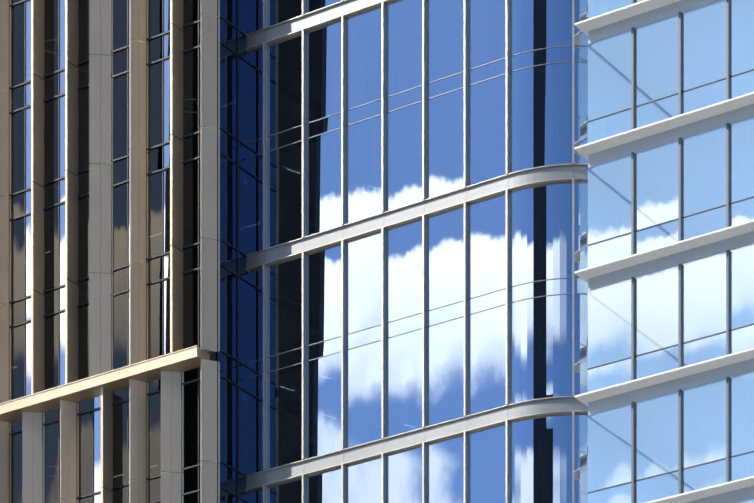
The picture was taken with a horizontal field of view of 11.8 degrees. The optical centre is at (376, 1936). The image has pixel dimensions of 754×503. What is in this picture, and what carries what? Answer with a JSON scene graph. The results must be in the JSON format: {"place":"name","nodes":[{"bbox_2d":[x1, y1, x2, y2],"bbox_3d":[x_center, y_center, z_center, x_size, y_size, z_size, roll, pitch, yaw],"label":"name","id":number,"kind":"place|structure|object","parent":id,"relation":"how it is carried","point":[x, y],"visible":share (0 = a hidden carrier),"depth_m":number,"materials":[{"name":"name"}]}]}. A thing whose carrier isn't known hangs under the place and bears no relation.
{"place":"outdoors","nodes":[
{"label":"outdoors","id":0,"kind":"place"},
{"label":"ground","id":1,"kind":"structure","parent":0,"visible":0},
{"bbox_3d":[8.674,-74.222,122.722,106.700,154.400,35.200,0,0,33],"label":"tower bodies","id":2,"kind":"object","parent":1,"relation":"on","visible":0},
{"bbox_2d":[0,0,247,502],"bbox_3d":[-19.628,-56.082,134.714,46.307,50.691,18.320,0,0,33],"label":"tower","id":3,"kind":"structure","parent":2,"relation":"attached to","point":[123,250],"depth_m":116.95,"materials":[{"name":"brown metal"}]},
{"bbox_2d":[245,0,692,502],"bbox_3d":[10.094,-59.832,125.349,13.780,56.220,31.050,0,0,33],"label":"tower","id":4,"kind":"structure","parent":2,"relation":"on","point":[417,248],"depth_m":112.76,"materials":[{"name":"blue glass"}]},
{"bbox_2d":[574,0,753,502],"bbox_3d":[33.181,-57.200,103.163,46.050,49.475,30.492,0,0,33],"label":"tower","id":5,"kind":"structure","parent":2,"relation":"on","point":[680,286],"depth_m":102.74,"materials":[{"name":"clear glass"}]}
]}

